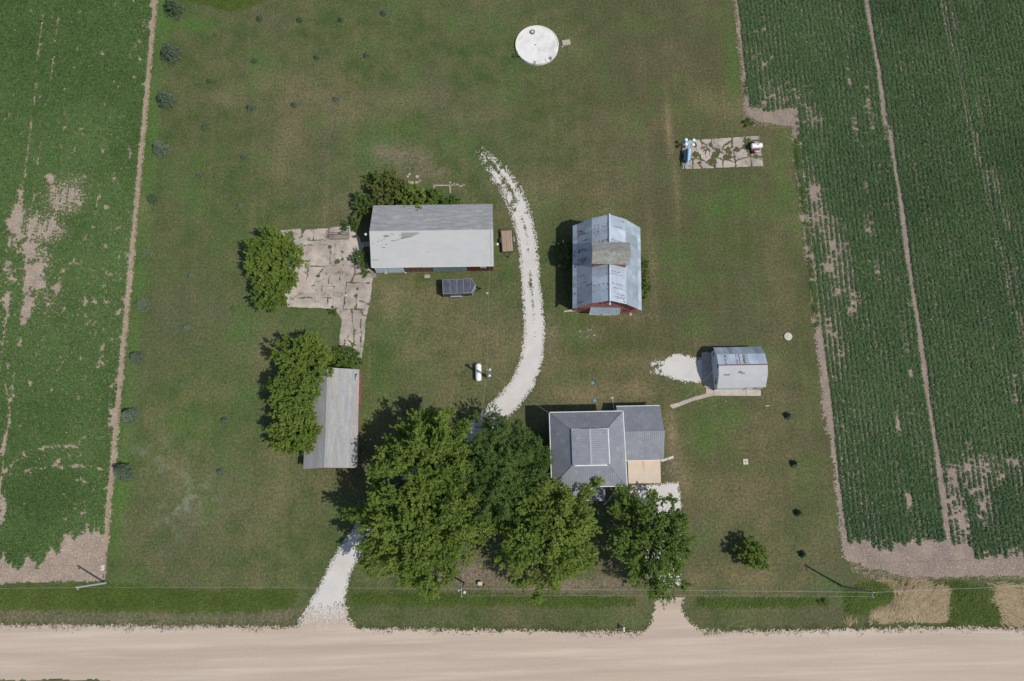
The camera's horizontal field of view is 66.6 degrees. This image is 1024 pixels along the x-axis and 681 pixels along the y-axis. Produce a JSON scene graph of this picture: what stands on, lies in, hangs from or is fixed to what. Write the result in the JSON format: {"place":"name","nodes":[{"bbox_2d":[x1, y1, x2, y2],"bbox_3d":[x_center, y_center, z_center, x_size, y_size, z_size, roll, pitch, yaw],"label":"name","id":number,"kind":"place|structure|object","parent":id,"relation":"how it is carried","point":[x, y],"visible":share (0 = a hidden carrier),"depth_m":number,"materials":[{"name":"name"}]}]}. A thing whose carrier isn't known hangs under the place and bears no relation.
{"place":"outdoors","nodes":[
{"label":"outdoors","id":0,"kind":"place"},
{"bbox_2d":[0,0,157,584],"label":"field soil","id":1,"kind":"structure","parent":0,"point":[33,272],"depth_m":123.35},
{"bbox_2d":[0,536,105,582],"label":"corn residue","id":2,"kind":"object","parent":1,"relation":"on","point":[56,558],"visible":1,"depth_m":114.11},
{"bbox_2d":[0,0,152,569],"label":"soybean crop","id":3,"kind":"object","parent":1,"relation":"on","point":[67,142],"visible":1,"depth_m":125.08,"materials":[{"name":"green plant"}]},
{"bbox_2d":[102,0,157,564],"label":"dead grass edge","id":4,"kind":"object","parent":1,"relation":"on","point":[121,368],"visible":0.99,"depth_m":123.75,"materials":[{"name":"plant"}]},
{"bbox_2d":[0,581,298,616],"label":"ditch grass","id":5,"kind":"structure","parent":0,"point":[193,600],"depth_m":113.20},
{"bbox_2d":[350,588,636,610],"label":"ditch grass","id":6,"kind":"structure","parent":0,"point":[486,598],"depth_m":114.16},
{"bbox_2d":[0,0,1023,680],"bbox_3d":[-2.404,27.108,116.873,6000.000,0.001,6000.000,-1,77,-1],"label":"lawn","id":7,"kind":"structure","parent":0,"point":[612,106],"depth_m":124.53,"materials":[{"name":"green plant"}]},
{"bbox_2d":[76,582,105,589],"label":"utility pole","id":8,"kind":"object","parent":7,"relation":"on","point":[78,587],"visible":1,"depth_m":109.72,"materials":[{"name":"grey wood"}]},
{"bbox_2d":[112,464,135,481],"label":"blue spruce","id":9,"kind":"object","parent":7,"relation":"on","point":[121,470],"visible":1,"depth_m":116.06,"materials":[{"name":"green plant"}]},
{"bbox_2d":[121,407,139,424],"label":"blue spruce","id":10,"kind":"object","parent":7,"relation":"on","point":[128,415],"visible":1,"depth_m":118.27,"materials":[{"name":"green plant"}]},
{"bbox_2d":[129,351,146,366],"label":"blue spruce","id":11,"kind":"object","parent":7,"relation":"on","point":[135,356],"visible":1,"depth_m":120.24,"materials":[{"name":"green plant"}]},
{"bbox_2d":[135,297,150,311],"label":"blue spruce","id":12,"kind":"object","parent":7,"relation":"on","point":[140,303],"visible":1,"depth_m":122.53,"materials":[{"name":"green plant"}]},
{"bbox_2d":[141,249,153,256],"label":"blue spruce","id":13,"kind":"object","parent":7,"relation":"on","point":[144,251],"visible":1,"depth_m":124.74,"materials":[{"name":"green plant"}]},
{"bbox_2d":[147,194,159,205],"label":"blue spruce","id":14,"kind":"object","parent":7,"relation":"on","point":[151,199],"visible":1,"depth_m":126.52,"materials":[{"name":"green plant"}]},
{"bbox_2d":[152,141,171,157],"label":"blue spruce","id":15,"kind":"object","parent":7,"relation":"on","point":[158,148],"visible":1,"depth_m":128.19,"materials":[{"name":"green plant"}]},
{"bbox_2d":[157,90,178,108],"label":"blue spruce","id":16,"kind":"object","parent":7,"relation":"on","point":[163,97],"visible":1,"depth_m":129.78,"materials":[{"name":"green plant"}]},
{"bbox_2d":[160,42,181,65],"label":"blue spruce","id":17,"kind":"object","parent":7,"relation":"on","point":[169,53],"visible":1,"depth_m":131.77,"materials":[{"name":"green plant"}]},
{"bbox_2d":[164,0,185,20],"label":"blue spruce","id":18,"kind":"object","parent":7,"relation":"on","point":[172,6],"visible":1,"depth_m":133.67,"materials":[{"name":"green plant"}]},
{"bbox_2d":[182,324,190,331],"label":"young spruce","id":19,"kind":"object","parent":7,"relation":"on","point":[186,327],"visible":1,"depth_m":122.26,"materials":[{"name":"green plant"}]},
{"bbox_2d":[188,273,195,279],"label":"young spruce","id":20,"kind":"object","parent":7,"relation":"on","point":[190,275],"visible":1,"depth_m":124.27,"materials":[{"name":"green plant"}]},
{"bbox_2d":[200,123,208,130],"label":"young spruce","id":21,"kind":"object","parent":7,"relation":"on","point":[204,126],"visible":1,"depth_m":130.08,"materials":[{"name":"green plant"}]},
{"bbox_2d":[206,77,213,83],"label":"young spruce","id":22,"kind":"object","parent":7,"relation":"on","point":[208,80],"visible":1,"depth_m":131.97,"materials":[{"name":"green plant"}]},
{"bbox_2d":[217,468,223,474],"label":"young spruce","id":23,"kind":"object","parent":7,"relation":"on","point":[219,471],"visible":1,"depth_m":117.41,"materials":[{"name":"green plant"}]},
{"bbox_2d":[221,417,228,423],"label":"young spruce","id":24,"kind":"object","parent":7,"relation":"on","point":[224,420],"visible":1,"depth_m":119.06,"materials":[{"name":"green plant"}]},
{"bbox_2d":[185,0,267,12],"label":"unmown grass","id":25,"kind":"structure","parent":7,"relation":"on","point":[242,3],"depth_m":135.54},
{"bbox_2d":[236,203,243,209],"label":"young spruce","id":26,"kind":"object","parent":7,"relation":"on","point":[239,206],"visible":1,"depth_m":126.92,"materials":[{"name":"green plant"}]},
{"bbox_2d":[240,153,247,160],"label":"young spruce","id":27,"kind":"object","parent":7,"relation":"on","point":[244,156],"visible":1,"depth_m":128.94,"materials":[{"name":"green plant"}]},
{"bbox_2d":[245,103,256,113],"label":"young spruce","id":28,"kind":"object","parent":7,"relation":"on","point":[252,107],"visible":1,"depth_m":130.92,"materials":[{"name":"green plant"}]},
{"bbox_2d":[256,15,262,22],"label":"young spruce","id":29,"kind":"object","parent":7,"relation":"on","point":[259,18],"visible":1,"depth_m":134.87,"materials":[{"name":"green plant"}]},
{"bbox_2d":[250,270,293,313],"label":"box elder tree","id":30,"kind":"object","parent":7,"relation":"on","point":[275,297],"visible":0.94,"depth_m":119.59,"materials":[{"name":"green plant"}]},
{"bbox_2d":[242,225,309,287],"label":"maple tree","id":31,"kind":"object","parent":7,"relation":"on","point":[262,257],"visible":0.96,"depth_m":119.76,"materials":[{"name":"green plant"}]},
{"bbox_2d":[265,370,321,426],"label":"maple tree","id":32,"kind":"object","parent":7,"relation":"on","point":[284,386],"visible":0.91,"depth_m":113.58,"materials":[{"name":"green plant"}]},
{"bbox_2d":[265,396,322,456],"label":"maple tree","id":33,"kind":"object","parent":7,"relation":"on","point":[289,436],"visible":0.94,"depth_m":113.08,"materials":[{"name":"green plant"}]},
{"bbox_2d":[290,101,297,107],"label":"young spruce","id":34,"kind":"object","parent":7,"relation":"on","point":[294,104],"visible":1,"depth_m":131.26,"materials":[{"name":"green plant"}]},
{"bbox_2d":[268,331,334,393],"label":"maple tree","id":35,"kind":"object","parent":7,"relation":"on","point":[304,352],"visible":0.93,"depth_m":114.70,"materials":[{"name":"green plant"}]},
{"bbox_2d":[281,226,372,358],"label":"concrete yard","id":36,"kind":"structure","parent":7,"relation":"on","point":[316,253],"depth_m":124.79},
{"bbox_2d":[328,230,348,239],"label":"hay rake","id":37,"kind":"object","parent":36,"relation":"on","point":[341,232],"visible":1,"depth_m":125.77,"materials":[{"name":"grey metal"}]},
{"bbox_2d":[327,306,336,315],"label":"shrub","id":38,"kind":"object","parent":7,"relation":"on","point":[334,313],"visible":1,"depth_m":123.09,"materials":[{"name":"green plant"}]},
{"bbox_2d":[303,368,361,468],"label":"corn crib","id":39,"kind":"object","parent":7,"relation":"on","point":[337,405],"visible":0.81,"depth_m":115.58,"materials":[{"name":"grey"}]},
{"bbox_2d":[333,95,340,101],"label":"young spruce","id":40,"kind":"object","parent":7,"relation":"on","point":[336,98],"visible":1,"depth_m":131.68,"materials":[{"name":"green plant"}]},
{"bbox_2d":[327,345,363,368],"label":"shrub","id":41,"kind":"object","parent":7,"relation":"on","point":[340,356],"visible":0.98,"depth_m":120.48,"materials":[{"name":"green plant"}]},
{"bbox_2d":[341,215,359,231],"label":"shrub","id":42,"kind":"object","parent":7,"relation":"on","point":[345,226],"visible":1,"depth_m":126.00,"materials":[{"name":"green plant"}]},
{"bbox_2d":[350,247,369,268],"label":"shrub","id":43,"kind":"object","parent":7,"relation":"on","point":[360,259],"visible":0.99,"depth_m":124.25,"materials":[{"name":"green plant"}]},
{"bbox_2d":[352,191,375,218],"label":"lilac bush","id":44,"kind":"object","parent":7,"relation":"on","point":[367,204],"visible":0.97,"depth_m":125.69,"materials":[{"name":"green plant"}]},
{"bbox_2d":[361,268,372,277],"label":"shrub","id":45,"kind":"object","parent":7,"relation":"on","point":[366,272],"visible":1,"depth_m":124.64,"materials":[{"name":"green plant"}]},
{"bbox_2d":[363,52,370,58],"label":"young spruce","id":46,"kind":"object","parent":7,"relation":"on","point":[366,54],"visible":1,"depth_m":133.61,"materials":[{"name":"green plant"}]},
{"bbox_2d":[361,171,375,187],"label":"shrub","id":47,"kind":"object","parent":7,"relation":"on","point":[370,179],"visible":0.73,"depth_m":128.20,"materials":[{"name":"green plant"}]},
{"bbox_2d":[380,10,387,15],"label":"young spruce","id":48,"kind":"object","parent":7,"relation":"on","point":[383,12],"visible":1,"depth_m":135.49,"materials":[{"name":"green plant"}]},
{"bbox_2d":[365,167,412,204],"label":"juniper tree","id":49,"kind":"object","parent":7,"relation":"on","point":[386,182],"visible":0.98,"depth_m":124.99,"materials":[{"name":"green plant"}]},
{"bbox_2d":[392,183,429,210],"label":"maple tree","id":50,"kind":"object","parent":7,"relation":"on","point":[410,191],"visible":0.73,"depth_m":124.59,"materials":[{"name":"green plant"}]},
{"bbox_2d":[340,467,495,601],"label":"maple tree","id":51,"kind":"object","parent":7,"relation":"on","point":[430,523],"visible":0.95,"depth_m":105.18,"materials":[{"name":"green plant"}]},
{"bbox_2d":[297,147,545,628],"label":"limestone drive","id":52,"kind":"structure","parent":7,"relation":"on","point":[335,582],"depth_m":122.17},
{"bbox_2d":[365,405,481,516],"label":"maple tree","id":53,"kind":"object","parent":7,"relation":"on","point":[393,463],"visible":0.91,"depth_m":107.85,"materials":[{"name":"green plant"}]},
{"bbox_2d":[306,147,545,609],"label":"grass tufts","id":54,"kind":"object","parent":7,"relation":"on","point":[522,335],"visible":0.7,"depth_m":124.24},
{"bbox_2d":[369,204,493,272],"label":"machine shed","id":55,"kind":"structure","parent":7,"relation":"on","point":[438,238],"depth_m":121.59,"materials":[{"name":"grey"}]},
{"bbox_2d":[375,268,403,272],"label":"white metal door","id":56,"kind":"structure","parent":55,"relation":"in","point":[378,270],"depth_m":124.12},
{"bbox_2d":[433,267,449,271],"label":"blue metal door","id":57,"kind":"structure","parent":55,"relation":"in","point":[436,269],"depth_m":124.36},
{"bbox_2d":[450,267,466,270],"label":"blue metal door","id":58,"kind":"structure","parent":55,"relation":"in","point":[451,268],"depth_m":124.24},
{"bbox_2d":[421,187,443,204],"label":"maple tree","id":59,"kind":"object","parent":7,"relation":"on","point":[435,195],"visible":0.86,"depth_m":125.33,"materials":[{"name":"green plant"}]},
{"bbox_2d":[440,195,461,204],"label":"shrub","id":60,"kind":"object","parent":7,"relation":"on","point":[450,199],"visible":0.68,"depth_m":126.79,"materials":[{"name":"green plant"}]},
{"bbox_2d":[442,278,481,297],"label":"cargo trailer","id":61,"kind":"object","parent":7,"relation":"on","point":[455,288],"visible":1,"depth_m":122.79,"materials":[{"name":"metal"}]},
{"bbox_2d":[458,582,465,596],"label":"utility pole","id":62,"kind":"object","parent":7,"relation":"on","point":[462,586],"visible":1,"depth_m":105.97,"materials":[{"name":"grey wood"}]},
{"bbox_2d":[211,587,417,588],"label":"overhead wire","id":63,"kind":"object","parent":62,"relation":"attached to","point":[249,587],"visible":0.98,"depth_m":106.31,"materials":[{"name":"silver metal"}]},
{"bbox_2d":[560,589,808,591],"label":"overhead wire","id":64,"kind":"object","parent":62,"relation":"attached to","point":[694,590],"visible":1,"depth_m":106.03,"materials":[{"name":"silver metal"}]},
{"bbox_2d":[475,363,481,380],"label":"propane tank","id":65,"kind":"object","parent":7,"relation":"on","point":[478,375],"visible":1,"depth_m":120.77,"materials":[{"name":"metal"}]},
{"bbox_2d":[469,403,501,428],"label":"locust sapling","id":66,"kind":"object","parent":7,"relation":"on","point":[486,418],"visible":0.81,"depth_m":114.81,"materials":[{"name":"green plant"}]},
{"bbox_2d":[486,368,490,378],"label":"light pole","id":67,"kind":"object","parent":7,"relation":"on","point":[487,373],"visible":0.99,"depth_m":117.42,"materials":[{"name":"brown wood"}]},
{"bbox_2d":[447,415,553,535],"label":"locust tree","id":68,"kind":"object","parent":7,"relation":"on","point":[506,481],"visible":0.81,"depth_m":108.95,"materials":[{"name":"green plant"}]},
{"bbox_2d":[500,228,514,258],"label":"flatbed trailer","id":69,"kind":"object","parent":7,"relation":"on","point":[507,239],"visible":1,"depth_m":126.20,"materials":[{"name":"brown wood"}]},
{"bbox_2d":[0,617,1023,638],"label":"grass tufts","id":70,"kind":"object","parent":7,"relation":"on","point":[500,630],"visible":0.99,"depth_m":113.39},
{"bbox_2d":[515,25,558,65],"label":"cistern slab","id":71,"kind":"structure","parent":7,"relation":"on","point":[543,50],"depth_m":134.72,"materials":[{"name":"white concrete"}]},
{"bbox_2d":[490,462,605,605],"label":"maple tree","id":72,"kind":"object","parent":7,"relation":"on","point":[564,540],"visible":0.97,"depth_m":107.38,"materials":[{"name":"green plant"}]},
{"bbox_2d":[556,237,572,271],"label":"shrub","id":73,"kind":"object","parent":7,"relation":"on","point":[561,256],"visible":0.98,"depth_m":125.16,"materials":[{"name":"green plant"}]},
{"bbox_2d":[562,39,570,45],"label":"concrete slab","id":74,"kind":"structure","parent":7,"relation":"on","point":[565,42],"depth_m":135.13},
{"bbox_2d":[589,314,617,315],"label":"door apron","id":75,"kind":"object","parent":7,"relation":"on","point":[603,314],"depth_m":124.37,"materials":[{"name":"concrete"}]},
{"bbox_2d":[549,397,664,501],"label":"farmhouse","id":76,"kind":"object","parent":7,"relation":"on","point":[586,446],"visible":0.85,"depth_m":112.77,"materials":[{"name":"white"}]},
{"bbox_2d":[572,214,641,313],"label":"barn","id":77,"kind":"structure","parent":7,"relation":"on","point":[606,264],"depth_m":118.81,"materials":[{"name":"metal"}]},
{"bbox_2d":[628,460,660,483],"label":"patio slab","id":78,"kind":"structure","parent":7,"relation":"on","point":[638,473],"depth_m":118.89,"materials":[{"name":"concrete"}]},
{"bbox_2d":[641,257,651,298],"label":"bush row","id":79,"kind":"object","parent":7,"relation":"on","point":[644,277],"visible":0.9,"depth_m":125.13,"materials":[{"name":"green plant"}]},
{"bbox_2d":[606,483,697,608],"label":"maple tree","id":80,"kind":"object","parent":7,"relation":"on","point":[669,530],"visible":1,"depth_m":108.76,"materials":[{"name":"green plant"}]},
{"bbox_2d":[626,482,682,586],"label":"limestone apron","id":81,"kind":"object","parent":7,"relation":"on","point":[664,490],"visible":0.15,"depth_m":118.23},
{"bbox_2d":[650,354,701,382],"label":"limestone patch","id":82,"kind":"object","parent":7,"relation":"on","point":[680,367],"visible":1,"depth_m":122.71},
{"bbox_2d":[701,352,712,388],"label":"garage apron","id":83,"kind":"object","parent":7,"relation":"on","point":[707,378],"visible":1,"depth_m":122.69,"materials":[{"name":"concrete"}]},
{"bbox_2d":[670,388,760,407],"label":"concrete walk","id":84,"kind":"structure","parent":7,"relation":"on","point":[709,392],"depth_m":121.91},
{"bbox_2d":[682,136,762,168],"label":"broken concrete pad","id":85,"kind":"object","parent":7,"relation":"on","point":[737,142],"visible":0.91,"depth_m":131.19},
{"bbox_2d":[682,138,695,169],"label":"light tower","id":86,"kind":"structure","parent":85,"relation":"on","point":[686,155],"depth_m":129.59,"materials":[{"name":"metal"}]},
{"bbox_2d":[750,142,762,157],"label":"tank sprayer","id":87,"kind":"object","parent":85,"relation":"on","point":[755,147],"visible":1,"depth_m":130.40,"materials":[{"name":"white paint"}]},
{"bbox_2d":[711,347,767,389],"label":"garage","id":88,"kind":"structure","parent":7,"relation":"on","point":[742,368],"depth_m":119.11,"materials":[{"name":"white"}]},
{"bbox_2d":[711,358,716,378],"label":"garage door","id":89,"kind":"structure","parent":88,"relation":"in","point":[714,373],"depth_m":121.36,"materials":[{"name":"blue metal"}]},
{"bbox_2d":[744,118,754,126],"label":"shrub","id":90,"kind":"object","parent":7,"relation":"on","point":[748,120],"visible":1,"depth_m":131.99,"materials":[{"name":"green plant"}]},
{"bbox_2d":[733,535,769,570],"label":"young maple","id":91,"kind":"object","parent":7,"relation":"on","point":[755,550],"visible":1,"depth_m":113.76,"materials":[{"name":"green plant"}]},
{"bbox_2d":[784,412,791,419],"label":"young spruce","id":92,"kind":"object","parent":7,"relation":"on","point":[788,415],"visible":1,"depth_m":120.71,"materials":[{"name":"green plant"}]},
{"bbox_2d":[784,332,791,340],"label":"well cap","id":93,"kind":"object","parent":7,"relation":"on","point":[788,336],"visible":1,"depth_m":124.02,"materials":[{"name":"concrete"}]},
{"bbox_2d":[790,460,798,467],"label":"young spruce","id":94,"kind":"object","parent":7,"relation":"on","point":[794,463],"visible":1,"depth_m":119.08,"materials":[{"name":"green plant"}]},
{"bbox_2d":[795,509,802,516],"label":"young spruce","id":95,"kind":"object","parent":7,"relation":"on","point":[799,512],"visible":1,"depth_m":117.38,"materials":[{"name":"green plant"}]},
{"bbox_2d":[799,550,806,557],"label":"young spruce","id":96,"kind":"object","parent":7,"relation":"on","point":[804,554],"visible":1,"depth_m":116.07,"materials":[{"name":"green plant"}]},
{"bbox_2d":[841,585,874,597],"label":"utility pole","id":97,"kind":"object","parent":7,"relation":"on","point":[848,587],"visible":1,"depth_m":110.49,"materials":[{"name":"grey wood"}]},
{"bbox_2d":[844,615,872,625],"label":"flattened straw","id":98,"kind":"object","parent":7,"relation":"on","point":[848,621],"visible":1,"depth_m":114.56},
{"bbox_2d":[841,581,908,615],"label":"ditch grass","id":99,"kind":"structure","parent":7,"relation":"on","point":[864,601],"depth_m":115.20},
{"bbox_2d":[865,575,957,624],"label":"flattened straw","id":100,"kind":"object","parent":7,"relation":"on","point":[937,610],"visible":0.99,"depth_m":115.12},
{"bbox_2d":[939,579,1005,626],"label":"ditch grass","id":101,"kind":"structure","parent":7,"relation":"on","point":[965,612],"depth_m":115.30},
{"bbox_2d":[986,580,1023,628],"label":"flattened straw","id":102,"kind":"object","parent":7,"relation":"on","point":[1017,606],"visible":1,"depth_m":115.44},
{"bbox_2d":[0,597,1023,680],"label":"gravel road","id":103,"kind":"structure","parent":0,"point":[671,643],"depth_m":112.67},
{"bbox_2d":[603,488,615,504],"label":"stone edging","id":104,"kind":"object","parent":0,"point":[607,500],"visible":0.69,"depth_m":117.87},
{"bbox_2d":[696,593,829,609],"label":"ditch grass","id":105,"kind":"structure","parent":0,"point":[788,601],"depth_m":114.88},
{"bbox_2d":[734,0,1023,578],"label":"field soil","id":106,"kind":"structure","parent":0,"point":[948,549],"depth_m":126.13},
{"bbox_2d":[732,0,841,443],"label":"corn residue","id":107,"kind":"object","parent":106,"relation":"on","point":[742,91],"visible":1,"depth_m":129.07},
{"bbox_2d":[793,137,821,327],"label":"field edge weeds","id":108,"kind":"object","parent":106,"relation":"on","point":[804,197],"visible":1,"depth_m":128.58,"materials":[{"name":"green plant"}]},
{"bbox_2d":[738,0,1023,559],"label":"soybean rows","id":109,"kind":"object","parent":106,"relation":"on","point":[1019,193],"visible":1,"depth_m":128.52,"materials":[{"name":"green plant"}]},
{"bbox_2d":[843,513,1023,580],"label":"corn residue","id":110,"kind":"object","parent":106,"relation":"on","point":[971,572],"visible":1,"depth_m":116.58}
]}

